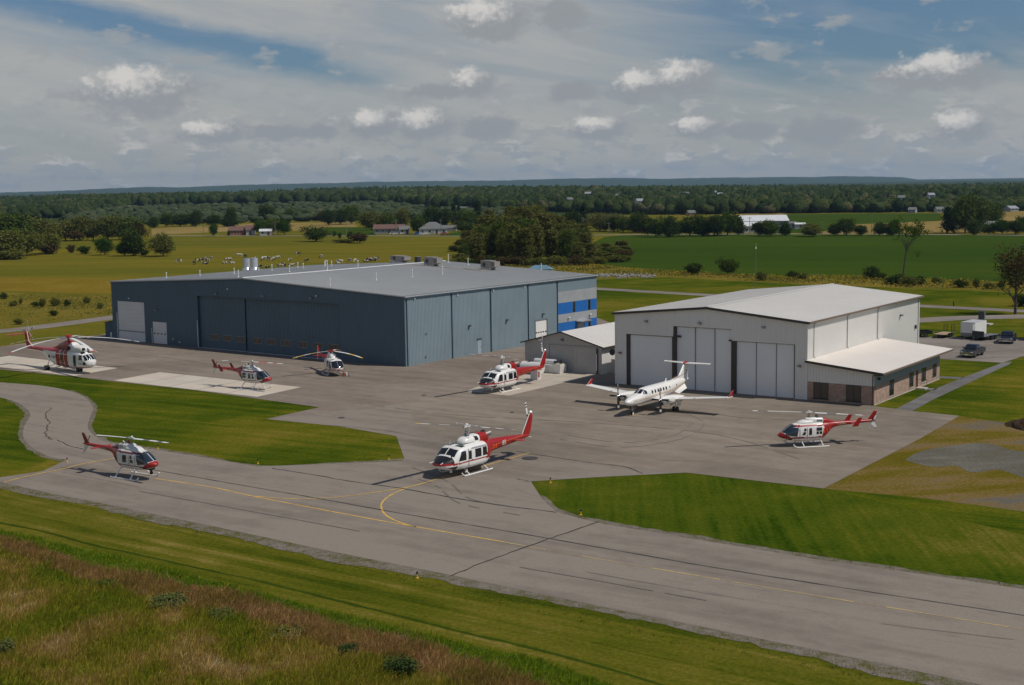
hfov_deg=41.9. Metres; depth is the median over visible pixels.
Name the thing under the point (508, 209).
tree
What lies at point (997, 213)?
tree
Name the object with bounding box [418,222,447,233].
house
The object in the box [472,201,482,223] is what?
spruce tree
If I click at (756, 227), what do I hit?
tree
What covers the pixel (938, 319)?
road
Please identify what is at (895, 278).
shrub
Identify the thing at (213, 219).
tree
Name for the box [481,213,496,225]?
tree
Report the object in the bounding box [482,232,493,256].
tree
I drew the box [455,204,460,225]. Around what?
spruce tree
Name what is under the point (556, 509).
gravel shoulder
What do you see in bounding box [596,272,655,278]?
stone pile
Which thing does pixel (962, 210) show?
tree
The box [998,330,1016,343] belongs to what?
pickup truck
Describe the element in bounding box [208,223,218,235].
tree
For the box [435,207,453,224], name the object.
tree
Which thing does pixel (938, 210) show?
house
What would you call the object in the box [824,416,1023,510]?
grass
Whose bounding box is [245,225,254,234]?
house
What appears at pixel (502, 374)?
helicopter
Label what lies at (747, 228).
barn
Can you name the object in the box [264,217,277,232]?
tree
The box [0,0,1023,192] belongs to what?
sky
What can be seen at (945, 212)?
spruce tree
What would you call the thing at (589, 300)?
window
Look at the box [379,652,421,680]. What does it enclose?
shrub
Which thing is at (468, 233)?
tree
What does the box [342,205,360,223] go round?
tree
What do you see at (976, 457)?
gravel patch
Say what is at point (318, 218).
tree
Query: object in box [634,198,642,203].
house
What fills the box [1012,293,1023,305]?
shrub
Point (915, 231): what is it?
tall thin tree
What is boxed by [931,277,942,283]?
shrub
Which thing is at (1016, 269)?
edge tree
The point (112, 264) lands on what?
ground
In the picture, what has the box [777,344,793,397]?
sliding door
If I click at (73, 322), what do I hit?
road
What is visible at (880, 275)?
shrub
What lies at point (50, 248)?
shrub
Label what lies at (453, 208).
spruce tree
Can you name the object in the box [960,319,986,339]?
box trailer
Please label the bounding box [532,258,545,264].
shrub
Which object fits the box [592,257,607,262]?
tree
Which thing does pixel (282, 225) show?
tree
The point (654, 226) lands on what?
tree
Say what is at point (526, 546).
pavement crack
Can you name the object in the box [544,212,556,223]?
tree
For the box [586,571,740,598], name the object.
pavement crack
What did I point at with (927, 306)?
road
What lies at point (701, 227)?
tree
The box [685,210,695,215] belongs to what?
house
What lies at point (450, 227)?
shed
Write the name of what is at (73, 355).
helicopter
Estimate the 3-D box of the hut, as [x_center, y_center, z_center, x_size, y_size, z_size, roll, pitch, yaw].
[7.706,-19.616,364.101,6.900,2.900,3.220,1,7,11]
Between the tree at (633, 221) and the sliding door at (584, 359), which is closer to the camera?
the sliding door at (584, 359)
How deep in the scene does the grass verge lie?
78.84 m
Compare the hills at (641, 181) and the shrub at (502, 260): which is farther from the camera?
the hills at (641, 181)
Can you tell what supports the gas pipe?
on the hangar at (396, 314)
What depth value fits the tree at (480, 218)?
526.43 m
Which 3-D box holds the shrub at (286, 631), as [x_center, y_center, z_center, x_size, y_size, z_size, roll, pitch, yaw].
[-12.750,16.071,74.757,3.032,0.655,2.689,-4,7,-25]
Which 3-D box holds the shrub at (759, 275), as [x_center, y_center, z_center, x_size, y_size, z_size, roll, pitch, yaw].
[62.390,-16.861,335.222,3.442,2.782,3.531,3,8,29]
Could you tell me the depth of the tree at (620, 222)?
669.47 m
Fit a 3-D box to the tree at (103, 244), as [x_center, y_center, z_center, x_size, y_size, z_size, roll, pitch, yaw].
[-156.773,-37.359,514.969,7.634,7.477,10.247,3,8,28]
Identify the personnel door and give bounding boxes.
[477,339,480,353]
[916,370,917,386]
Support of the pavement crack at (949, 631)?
on the taxiway
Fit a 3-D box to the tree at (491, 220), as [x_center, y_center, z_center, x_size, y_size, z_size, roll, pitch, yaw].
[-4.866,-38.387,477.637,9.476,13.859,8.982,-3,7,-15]
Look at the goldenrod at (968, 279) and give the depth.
340.50 m
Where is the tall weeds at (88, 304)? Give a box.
[0,294,111,326]
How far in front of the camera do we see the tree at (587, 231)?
520.49 m
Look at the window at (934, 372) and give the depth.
164.61 m
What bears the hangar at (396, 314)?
on the apron at (322, 394)
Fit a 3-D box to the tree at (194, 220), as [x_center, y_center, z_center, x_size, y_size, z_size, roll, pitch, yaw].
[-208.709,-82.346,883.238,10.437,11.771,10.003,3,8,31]
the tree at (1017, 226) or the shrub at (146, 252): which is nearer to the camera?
the shrub at (146, 252)
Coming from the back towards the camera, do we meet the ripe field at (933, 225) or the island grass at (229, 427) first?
the ripe field at (933, 225)
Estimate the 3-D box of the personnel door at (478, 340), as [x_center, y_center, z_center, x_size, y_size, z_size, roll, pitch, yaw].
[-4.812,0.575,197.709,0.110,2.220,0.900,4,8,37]
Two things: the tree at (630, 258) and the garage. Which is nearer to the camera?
the tree at (630, 258)
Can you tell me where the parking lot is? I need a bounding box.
[919,337,1023,362]
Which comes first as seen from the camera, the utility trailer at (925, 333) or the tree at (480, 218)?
the utility trailer at (925, 333)
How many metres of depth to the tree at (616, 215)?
683.36 m
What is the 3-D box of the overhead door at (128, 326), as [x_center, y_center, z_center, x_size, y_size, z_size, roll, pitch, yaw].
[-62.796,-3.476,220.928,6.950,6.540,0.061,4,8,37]
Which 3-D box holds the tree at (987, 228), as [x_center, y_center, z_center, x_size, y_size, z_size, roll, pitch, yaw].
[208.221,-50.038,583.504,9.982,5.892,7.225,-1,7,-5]
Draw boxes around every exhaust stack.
[241,258,249,270]
[249,258,259,270]
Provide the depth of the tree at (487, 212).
529.47 m
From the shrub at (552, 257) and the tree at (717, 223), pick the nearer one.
the shrub at (552, 257)
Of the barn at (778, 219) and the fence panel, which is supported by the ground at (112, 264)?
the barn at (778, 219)
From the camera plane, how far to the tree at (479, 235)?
441.22 m
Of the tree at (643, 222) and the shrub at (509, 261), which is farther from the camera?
the tree at (643, 222)
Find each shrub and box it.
[0,247,27,259]
[0,292,8,298]
[0,637,17,653]
[8,300,17,305]
[12,318,23,324]
[29,301,38,306]
[38,242,60,253]
[38,298,45,306]
[47,310,58,315]
[49,297,61,305]
[62,300,71,305]
[65,244,74,252]
[75,246,90,253]
[83,296,89,302]
[92,578,118,588]
[96,302,103,308]
[139,250,148,255]
[147,591,190,609]
[205,606,241,621]
[219,221,240,226]
[262,623,305,643]
[329,239,354,242]
[336,641,358,656]
[348,232,368,242]
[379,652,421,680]
[454,221,474,230]
[457,255,471,262]
[467,259,480,263]
[475,255,489,262]
[482,256,496,259]
[496,257,506,265]
[505,257,514,264]
[510,256,529,265]
[519,258,534,265]
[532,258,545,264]
[539,257,553,264]
[549,255,560,265]
[553,256,569,265]
[566,258,578,264]
[577,257,592,264]
[605,255,628,261]
[614,249,635,255]
[683,263,704,274]
[756,271,767,279]
[785,270,799,278]
[796,272,807,279]
[862,266,880,278]
[874,272,888,278]
[881,274,909,283]
[898,274,920,285]
[915,276,925,284]
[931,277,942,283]
[952,279,969,286]
[972,276,980,287]
[983,282,995,288]
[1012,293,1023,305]
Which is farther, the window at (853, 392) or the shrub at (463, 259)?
the shrub at (463, 259)
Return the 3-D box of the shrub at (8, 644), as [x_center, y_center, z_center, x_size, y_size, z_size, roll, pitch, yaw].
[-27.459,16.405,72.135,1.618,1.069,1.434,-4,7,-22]
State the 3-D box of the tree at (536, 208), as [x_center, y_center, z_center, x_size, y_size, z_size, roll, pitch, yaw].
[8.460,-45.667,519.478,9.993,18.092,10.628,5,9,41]
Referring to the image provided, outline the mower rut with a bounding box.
[0,522,663,684]
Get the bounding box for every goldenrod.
[0,295,111,324]
[504,263,1017,290]
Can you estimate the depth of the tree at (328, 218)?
867.20 m
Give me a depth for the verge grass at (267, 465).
122.40 m
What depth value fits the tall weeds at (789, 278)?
338.60 m
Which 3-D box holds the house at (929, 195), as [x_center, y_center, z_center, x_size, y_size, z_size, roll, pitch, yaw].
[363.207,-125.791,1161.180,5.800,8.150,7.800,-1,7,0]
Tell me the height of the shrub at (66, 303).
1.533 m
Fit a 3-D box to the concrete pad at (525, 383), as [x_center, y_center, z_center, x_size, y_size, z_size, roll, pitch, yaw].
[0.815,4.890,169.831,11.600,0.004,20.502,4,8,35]
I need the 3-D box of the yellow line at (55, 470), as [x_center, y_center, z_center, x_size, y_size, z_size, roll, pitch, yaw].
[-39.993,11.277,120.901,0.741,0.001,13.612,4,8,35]
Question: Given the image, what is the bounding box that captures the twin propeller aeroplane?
[585,360,733,415]
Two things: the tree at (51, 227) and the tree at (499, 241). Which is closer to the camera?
the tree at (499, 241)
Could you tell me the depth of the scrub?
1214.45 m
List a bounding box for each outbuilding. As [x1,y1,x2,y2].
[788,221,796,228]
[793,223,805,228]
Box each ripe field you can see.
[152,222,356,234]
[720,213,783,215]
[823,211,1023,232]
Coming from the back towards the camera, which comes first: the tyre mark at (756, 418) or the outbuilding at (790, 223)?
the outbuilding at (790, 223)
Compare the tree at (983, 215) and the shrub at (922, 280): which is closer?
the shrub at (922, 280)
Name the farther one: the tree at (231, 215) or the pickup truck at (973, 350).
the tree at (231, 215)
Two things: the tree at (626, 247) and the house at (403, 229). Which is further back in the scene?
the house at (403, 229)
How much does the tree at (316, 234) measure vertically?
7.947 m
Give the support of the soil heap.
on the grass at (895, 473)
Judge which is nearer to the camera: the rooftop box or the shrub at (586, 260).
the rooftop box
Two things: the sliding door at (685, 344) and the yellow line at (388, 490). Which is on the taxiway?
the yellow line at (388, 490)
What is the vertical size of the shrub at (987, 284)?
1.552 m
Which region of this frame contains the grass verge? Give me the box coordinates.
[0,489,926,684]
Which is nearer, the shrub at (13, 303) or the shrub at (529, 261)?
the shrub at (13, 303)
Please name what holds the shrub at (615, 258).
on the crop field at (965, 257)
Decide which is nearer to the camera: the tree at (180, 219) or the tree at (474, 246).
the tree at (474, 246)
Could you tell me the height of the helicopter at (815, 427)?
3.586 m
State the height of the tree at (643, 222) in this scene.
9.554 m
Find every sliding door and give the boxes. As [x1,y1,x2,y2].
[199,296,245,350]
[245,299,291,354]
[290,301,338,357]
[550,346,572,371]
[573,347,595,373]
[630,335,671,385]
[677,327,694,389]
[696,328,713,390]
[715,329,730,392]
[737,342,755,394]
[757,343,775,396]
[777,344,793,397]
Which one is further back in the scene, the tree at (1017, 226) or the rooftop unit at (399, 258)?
the tree at (1017, 226)
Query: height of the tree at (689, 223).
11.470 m
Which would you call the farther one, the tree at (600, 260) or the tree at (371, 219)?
the tree at (371, 219)
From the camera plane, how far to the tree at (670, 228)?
603.63 m
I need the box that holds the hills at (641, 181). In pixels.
[0,176,1023,194]
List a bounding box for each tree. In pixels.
[0,210,45,235]
[0,229,36,258]
[8,227,48,255]
[24,215,68,236]
[34,230,63,253]
[58,217,68,240]
[62,230,84,240]
[65,213,93,240]
[84,219,99,239]
[89,212,125,238]
[91,236,115,254]
[110,215,147,236]
[114,243,129,255]
[115,227,147,255]
[131,221,150,237]
[145,232,175,255]
[147,216,159,227]
[157,212,173,226]
[171,212,190,226]
[187,209,203,226]
[205,214,220,225]
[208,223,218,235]
[223,205,239,225]
[253,203,280,217]
[253,219,268,231]
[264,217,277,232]
[272,218,291,234]
[282,207,295,215]
[299,224,333,241]
[315,210,323,221]
[318,208,337,224]
[334,207,349,223]
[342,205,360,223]
[356,209,385,229]
[377,210,398,223]
[393,207,411,225]
[408,212,425,231]
[421,204,440,224]
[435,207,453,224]
[448,245,459,251]
[449,202,456,224]
[452,253,468,258]
[453,209,478,224]
[453,239,463,244]
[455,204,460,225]
[458,242,470,257]
[459,230,468,238]
[463,230,471,238]
[463,236,472,244]
[466,236,484,259]
[469,232,487,255]
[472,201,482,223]
[476,214,485,226]
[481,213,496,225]
[482,210,496,217]
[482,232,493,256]
[485,216,502,227]
[485,225,497,258]
[488,216,508,256]
[492,226,508,256]
[497,212,510,222]
[501,205,513,214]
[502,220,521,257]
[510,215,523,221]
[513,206,528,215]
[516,228,535,257]
[521,207,534,222]
[528,223,544,252]
[530,201,545,218]
[530,225,545,258]
[533,212,555,253]
[543,229,559,257]
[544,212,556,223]
[555,223,567,231]
[557,227,575,258]
[562,209,584,224]
[565,220,577,225]
[570,240,585,257]
[573,226,588,236]
[578,232,594,246]
[579,204,590,229]
[579,223,589,232]
[583,243,596,257]
[585,211,610,230]
[585,228,594,238]
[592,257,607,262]
[599,243,613,246]
[604,247,619,252]
[605,212,627,230]
[605,215,618,231]
[614,240,629,245]
[615,214,629,231]
[619,245,633,249]
[621,255,632,260]
[623,211,648,232]
[638,215,654,235]
[644,215,666,236]
[661,214,681,236]
[675,219,684,234]
[677,211,706,235]
[692,215,711,235]
[705,214,729,235]
[711,256,739,272]
[720,208,741,234]
[732,214,746,234]
[750,220,767,235]
[758,219,780,235]
[778,221,791,235]
[798,222,823,236]
[824,222,840,235]
[835,216,856,235]
[850,225,868,235]
[871,222,887,235]
[883,220,900,235]
[890,216,931,275]
[936,206,956,232]
[944,205,963,232]
[948,190,983,232]
[966,219,982,234]
[973,195,993,225]
[981,222,997,233]
[985,202,1006,220]
[991,218,1011,234]
[993,242,1023,313]
[1008,219,1023,234]
[1015,214,1023,232]
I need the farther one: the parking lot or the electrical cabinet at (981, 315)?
the electrical cabinet at (981, 315)
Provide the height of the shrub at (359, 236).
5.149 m
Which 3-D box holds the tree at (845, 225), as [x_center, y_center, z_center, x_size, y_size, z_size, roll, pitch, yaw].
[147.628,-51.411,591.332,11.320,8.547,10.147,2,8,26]
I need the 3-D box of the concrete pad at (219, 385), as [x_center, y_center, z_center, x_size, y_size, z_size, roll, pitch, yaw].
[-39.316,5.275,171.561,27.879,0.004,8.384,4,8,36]
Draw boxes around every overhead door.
[117,301,145,341]
[153,322,166,343]
[536,319,546,337]
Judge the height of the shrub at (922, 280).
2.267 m
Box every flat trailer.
[933,324,954,337]
[972,331,999,339]
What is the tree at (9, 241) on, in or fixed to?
on the ground at (112, 264)
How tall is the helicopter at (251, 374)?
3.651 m
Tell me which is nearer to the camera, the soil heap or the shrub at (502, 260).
the soil heap
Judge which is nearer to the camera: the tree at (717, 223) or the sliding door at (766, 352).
the sliding door at (766, 352)
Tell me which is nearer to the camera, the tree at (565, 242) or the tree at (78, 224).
the tree at (565, 242)
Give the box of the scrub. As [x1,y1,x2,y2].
[58,200,530,224]
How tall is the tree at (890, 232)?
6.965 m
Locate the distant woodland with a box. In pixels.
[0,180,1023,196]
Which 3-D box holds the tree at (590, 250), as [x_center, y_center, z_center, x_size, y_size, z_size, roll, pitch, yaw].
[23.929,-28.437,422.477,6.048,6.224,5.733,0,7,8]
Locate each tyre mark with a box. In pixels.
[120,351,330,374]
[141,491,359,530]
[404,475,518,514]
[412,467,529,508]
[522,567,703,599]
[569,423,691,441]
[662,405,839,419]
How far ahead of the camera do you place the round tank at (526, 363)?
175.72 m
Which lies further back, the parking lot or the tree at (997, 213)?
the tree at (997, 213)
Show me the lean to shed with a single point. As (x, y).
(108, 329)
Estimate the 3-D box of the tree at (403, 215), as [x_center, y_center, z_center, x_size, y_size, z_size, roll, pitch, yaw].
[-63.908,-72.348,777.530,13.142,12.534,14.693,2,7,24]
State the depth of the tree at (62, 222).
666.89 m
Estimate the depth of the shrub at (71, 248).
533.53 m
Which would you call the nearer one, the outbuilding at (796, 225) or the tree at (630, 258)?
the tree at (630, 258)
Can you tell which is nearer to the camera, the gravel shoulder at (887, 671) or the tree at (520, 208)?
the gravel shoulder at (887, 671)
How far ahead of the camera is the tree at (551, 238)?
430.64 m
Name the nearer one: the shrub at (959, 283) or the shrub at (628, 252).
the shrub at (959, 283)
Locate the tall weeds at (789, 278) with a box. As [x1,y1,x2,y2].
[503,264,1023,290]
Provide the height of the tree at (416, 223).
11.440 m
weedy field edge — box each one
[0,292,111,327]
[501,264,1023,291]
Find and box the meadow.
[0,543,507,684]
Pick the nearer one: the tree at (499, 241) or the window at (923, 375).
the window at (923, 375)
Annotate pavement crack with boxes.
[44,408,51,438]
[153,469,1020,614]
[273,468,553,511]
[451,521,599,575]
[517,451,641,472]
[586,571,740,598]
[882,623,1008,638]
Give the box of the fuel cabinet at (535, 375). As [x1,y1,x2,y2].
[530,370,540,379]
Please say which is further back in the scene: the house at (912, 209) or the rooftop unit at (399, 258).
the house at (912, 209)
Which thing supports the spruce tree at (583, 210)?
on the ground at (112, 264)
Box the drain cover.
[522,456,537,459]
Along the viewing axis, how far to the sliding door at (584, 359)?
175.81 m
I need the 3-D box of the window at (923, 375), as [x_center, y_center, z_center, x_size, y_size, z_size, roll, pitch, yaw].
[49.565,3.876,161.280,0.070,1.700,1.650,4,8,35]
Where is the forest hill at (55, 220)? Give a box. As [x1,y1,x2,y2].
[27,185,902,223]
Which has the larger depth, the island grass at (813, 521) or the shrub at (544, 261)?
the shrub at (544, 261)
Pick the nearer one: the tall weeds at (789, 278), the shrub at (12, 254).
the tall weeds at (789, 278)
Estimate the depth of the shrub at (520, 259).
407.68 m
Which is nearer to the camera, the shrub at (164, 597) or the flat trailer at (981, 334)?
the shrub at (164, 597)
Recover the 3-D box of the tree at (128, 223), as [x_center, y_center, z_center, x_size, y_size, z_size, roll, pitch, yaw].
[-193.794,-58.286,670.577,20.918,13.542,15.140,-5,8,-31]
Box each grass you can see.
[0,277,1023,534]
[0,370,403,465]
[0,528,617,684]
[0,534,556,684]
[138,442,386,465]
[531,473,1023,584]
[561,509,1012,584]
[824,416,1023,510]
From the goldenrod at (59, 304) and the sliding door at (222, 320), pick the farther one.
the goldenrod at (59, 304)
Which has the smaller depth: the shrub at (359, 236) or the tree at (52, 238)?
the tree at (52, 238)
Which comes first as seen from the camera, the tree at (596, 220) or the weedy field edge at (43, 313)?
the weedy field edge at (43, 313)
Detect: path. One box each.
[0,382,161,470]
[896,362,1010,410]
[939,376,962,378]
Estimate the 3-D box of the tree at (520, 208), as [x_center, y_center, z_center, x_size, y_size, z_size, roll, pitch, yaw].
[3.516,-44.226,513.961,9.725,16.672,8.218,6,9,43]
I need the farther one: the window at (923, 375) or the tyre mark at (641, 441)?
the window at (923, 375)
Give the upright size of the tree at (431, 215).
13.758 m
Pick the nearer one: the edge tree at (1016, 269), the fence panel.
the fence panel
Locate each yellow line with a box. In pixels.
[5,458,112,481]
[156,478,502,541]
[248,453,527,498]
[380,488,416,526]
[505,542,1008,626]
[545,549,1023,629]
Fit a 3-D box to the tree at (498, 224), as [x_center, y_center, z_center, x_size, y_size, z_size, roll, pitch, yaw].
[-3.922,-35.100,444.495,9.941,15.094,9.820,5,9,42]
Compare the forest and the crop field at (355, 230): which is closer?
the crop field at (355, 230)
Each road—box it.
[0,315,112,332]
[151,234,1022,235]
[597,288,1023,311]
[919,314,1023,322]
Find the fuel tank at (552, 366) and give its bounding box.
[534,358,566,373]
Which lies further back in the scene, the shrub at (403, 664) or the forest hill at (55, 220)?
the forest hill at (55, 220)
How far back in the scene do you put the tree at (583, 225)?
520.25 m
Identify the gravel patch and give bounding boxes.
[905,443,1023,477]
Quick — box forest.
[0,182,1023,218]
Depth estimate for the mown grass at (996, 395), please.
166.15 m
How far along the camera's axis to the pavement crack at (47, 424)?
143.79 m
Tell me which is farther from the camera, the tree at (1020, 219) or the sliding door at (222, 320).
the tree at (1020, 219)
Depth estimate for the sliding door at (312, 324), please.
195.65 m
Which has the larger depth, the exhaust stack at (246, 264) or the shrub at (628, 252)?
the shrub at (628, 252)
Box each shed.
[103,320,113,337]
[443,225,457,230]
[520,322,614,374]
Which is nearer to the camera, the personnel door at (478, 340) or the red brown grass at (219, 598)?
the red brown grass at (219, 598)
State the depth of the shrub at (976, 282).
302.78 m
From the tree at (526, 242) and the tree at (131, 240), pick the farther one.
the tree at (131, 240)
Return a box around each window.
[588,299,590,309]
[813,382,828,398]
[846,385,860,401]
[889,379,893,395]
[909,371,913,387]
[921,367,925,382]
[932,363,936,377]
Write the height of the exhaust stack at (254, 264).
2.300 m
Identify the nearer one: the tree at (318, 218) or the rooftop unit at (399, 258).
the rooftop unit at (399, 258)
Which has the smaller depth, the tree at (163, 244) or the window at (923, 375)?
the window at (923, 375)
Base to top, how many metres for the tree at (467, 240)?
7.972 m
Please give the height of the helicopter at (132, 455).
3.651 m
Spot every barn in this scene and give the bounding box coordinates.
[739,215,788,225]
[743,222,760,232]
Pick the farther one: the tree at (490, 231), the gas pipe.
the tree at (490, 231)
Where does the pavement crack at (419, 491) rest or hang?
on the taxiway
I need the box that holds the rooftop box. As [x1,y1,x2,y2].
[415,256,420,261]
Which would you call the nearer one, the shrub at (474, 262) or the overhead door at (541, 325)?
the overhead door at (541, 325)
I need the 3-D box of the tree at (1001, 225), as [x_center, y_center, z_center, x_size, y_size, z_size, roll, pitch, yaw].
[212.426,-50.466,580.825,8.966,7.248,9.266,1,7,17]
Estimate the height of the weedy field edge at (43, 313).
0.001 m
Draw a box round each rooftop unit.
[390,255,410,262]
[423,256,442,265]
[480,260,499,269]
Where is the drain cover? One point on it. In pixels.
(530, 458)
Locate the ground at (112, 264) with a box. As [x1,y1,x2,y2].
[0,178,1023,552]
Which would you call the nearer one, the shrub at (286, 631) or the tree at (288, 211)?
the shrub at (286, 631)
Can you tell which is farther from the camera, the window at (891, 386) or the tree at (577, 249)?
the tree at (577, 249)
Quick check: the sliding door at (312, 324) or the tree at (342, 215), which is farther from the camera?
the tree at (342, 215)
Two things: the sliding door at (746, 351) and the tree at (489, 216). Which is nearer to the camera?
the sliding door at (746, 351)
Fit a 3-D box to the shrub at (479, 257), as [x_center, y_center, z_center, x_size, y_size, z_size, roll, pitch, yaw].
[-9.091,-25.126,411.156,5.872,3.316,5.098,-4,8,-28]
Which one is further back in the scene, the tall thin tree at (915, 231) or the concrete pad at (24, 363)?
the tall thin tree at (915, 231)
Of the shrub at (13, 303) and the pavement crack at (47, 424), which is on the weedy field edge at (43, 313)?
the shrub at (13, 303)
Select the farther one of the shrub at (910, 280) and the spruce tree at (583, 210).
the spruce tree at (583, 210)
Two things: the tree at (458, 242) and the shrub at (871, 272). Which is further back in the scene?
the tree at (458, 242)
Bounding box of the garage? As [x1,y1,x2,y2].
[259,229,272,234]
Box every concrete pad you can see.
[0,356,115,375]
[114,372,299,396]
[467,372,598,395]
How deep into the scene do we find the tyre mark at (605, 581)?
83.91 m
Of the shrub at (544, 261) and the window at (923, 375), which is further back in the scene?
the shrub at (544, 261)
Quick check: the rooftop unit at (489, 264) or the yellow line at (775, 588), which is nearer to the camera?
the yellow line at (775, 588)
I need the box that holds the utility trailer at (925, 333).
[919,330,932,336]
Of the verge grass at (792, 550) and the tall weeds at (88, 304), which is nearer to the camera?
the verge grass at (792, 550)
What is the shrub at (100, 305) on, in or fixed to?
on the weedy field edge at (43, 313)
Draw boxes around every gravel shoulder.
[0,482,979,684]
[7,400,65,460]
[70,390,403,466]
[540,495,1023,588]
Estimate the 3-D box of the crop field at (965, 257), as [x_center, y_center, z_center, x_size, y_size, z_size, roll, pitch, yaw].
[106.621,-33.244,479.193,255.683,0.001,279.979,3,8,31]
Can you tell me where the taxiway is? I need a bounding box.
[0,403,1023,684]
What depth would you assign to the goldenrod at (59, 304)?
291.33 m
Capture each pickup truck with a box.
[960,343,985,357]
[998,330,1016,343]
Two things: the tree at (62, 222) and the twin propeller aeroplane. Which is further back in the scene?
the tree at (62, 222)
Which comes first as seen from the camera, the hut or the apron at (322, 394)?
the apron at (322, 394)
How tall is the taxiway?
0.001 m
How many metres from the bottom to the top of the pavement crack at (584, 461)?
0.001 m
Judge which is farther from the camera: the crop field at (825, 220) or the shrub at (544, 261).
the crop field at (825, 220)
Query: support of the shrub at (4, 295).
on the weedy field edge at (43, 313)
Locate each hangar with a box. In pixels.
[109,260,597,366]
[611,283,953,405]
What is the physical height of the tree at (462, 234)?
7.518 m
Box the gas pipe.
[404,264,484,270]
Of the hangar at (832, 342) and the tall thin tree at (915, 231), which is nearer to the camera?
the hangar at (832, 342)
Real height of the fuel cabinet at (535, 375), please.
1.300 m
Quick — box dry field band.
[0,277,114,293]
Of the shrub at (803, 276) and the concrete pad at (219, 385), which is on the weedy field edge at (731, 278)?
the shrub at (803, 276)
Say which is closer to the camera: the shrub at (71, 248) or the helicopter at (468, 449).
the helicopter at (468, 449)
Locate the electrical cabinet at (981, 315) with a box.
[978,311,992,324]
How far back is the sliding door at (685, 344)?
160.66 m
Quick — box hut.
[529,265,553,270]
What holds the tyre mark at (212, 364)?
on the apron at (322, 394)
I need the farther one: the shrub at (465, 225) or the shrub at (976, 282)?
the shrub at (465, 225)
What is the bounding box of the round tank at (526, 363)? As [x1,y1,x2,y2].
[520,360,544,373]
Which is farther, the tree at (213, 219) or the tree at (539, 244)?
the tree at (213, 219)
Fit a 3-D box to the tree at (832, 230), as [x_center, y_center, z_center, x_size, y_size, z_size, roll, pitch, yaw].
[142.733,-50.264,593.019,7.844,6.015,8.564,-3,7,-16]
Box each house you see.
[228,226,245,234]
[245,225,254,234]
[373,223,404,233]
[398,226,409,233]
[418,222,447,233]
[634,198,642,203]
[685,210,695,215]
[908,207,917,212]
[926,193,934,198]
[934,207,944,212]
[1003,206,1018,211]
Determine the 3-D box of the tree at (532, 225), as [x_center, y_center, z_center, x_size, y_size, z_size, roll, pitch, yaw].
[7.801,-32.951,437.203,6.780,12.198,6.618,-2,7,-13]
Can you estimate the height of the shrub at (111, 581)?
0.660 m
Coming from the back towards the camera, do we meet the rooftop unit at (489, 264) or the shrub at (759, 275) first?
the shrub at (759, 275)
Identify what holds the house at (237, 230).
on the ground at (112, 264)
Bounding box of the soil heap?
[1004,418,1023,430]
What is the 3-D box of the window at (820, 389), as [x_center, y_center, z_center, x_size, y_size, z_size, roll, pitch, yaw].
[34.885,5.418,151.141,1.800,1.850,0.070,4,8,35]
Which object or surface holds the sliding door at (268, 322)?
in the hangar at (396, 314)
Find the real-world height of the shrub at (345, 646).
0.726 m
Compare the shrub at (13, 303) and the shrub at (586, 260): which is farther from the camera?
the shrub at (586, 260)
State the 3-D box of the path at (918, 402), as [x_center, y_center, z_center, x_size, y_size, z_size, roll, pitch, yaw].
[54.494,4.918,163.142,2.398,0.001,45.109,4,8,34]
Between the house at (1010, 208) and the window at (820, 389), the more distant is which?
the house at (1010, 208)
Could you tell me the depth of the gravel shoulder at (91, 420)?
128.21 m
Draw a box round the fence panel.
[611,359,614,373]
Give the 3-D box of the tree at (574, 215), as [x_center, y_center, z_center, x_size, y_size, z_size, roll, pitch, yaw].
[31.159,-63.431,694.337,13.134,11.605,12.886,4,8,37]
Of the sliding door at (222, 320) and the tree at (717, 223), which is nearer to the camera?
the sliding door at (222, 320)
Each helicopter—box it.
[7,322,138,371]
[81,432,168,480]
[212,359,282,390]
[294,345,361,375]
[415,402,532,475]
[464,343,545,392]
[752,410,877,447]
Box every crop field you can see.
[325,227,375,234]
[440,232,461,235]
[593,234,1023,281]
[777,213,941,232]
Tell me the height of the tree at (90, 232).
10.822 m
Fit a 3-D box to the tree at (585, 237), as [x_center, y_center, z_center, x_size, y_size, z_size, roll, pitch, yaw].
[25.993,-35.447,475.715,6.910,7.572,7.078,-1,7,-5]
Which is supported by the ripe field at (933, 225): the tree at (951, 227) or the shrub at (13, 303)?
the tree at (951, 227)
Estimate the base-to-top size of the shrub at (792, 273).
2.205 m
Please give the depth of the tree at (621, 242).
519.96 m
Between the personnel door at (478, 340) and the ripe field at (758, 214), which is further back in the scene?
the ripe field at (758, 214)
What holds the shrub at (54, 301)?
on the weedy field edge at (43, 313)
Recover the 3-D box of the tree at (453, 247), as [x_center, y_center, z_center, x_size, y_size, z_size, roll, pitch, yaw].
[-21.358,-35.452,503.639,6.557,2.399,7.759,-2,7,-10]
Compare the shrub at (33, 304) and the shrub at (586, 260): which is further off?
the shrub at (586, 260)
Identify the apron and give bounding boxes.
[0,318,609,418]
[400,373,957,487]
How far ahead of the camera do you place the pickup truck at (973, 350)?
186.25 m

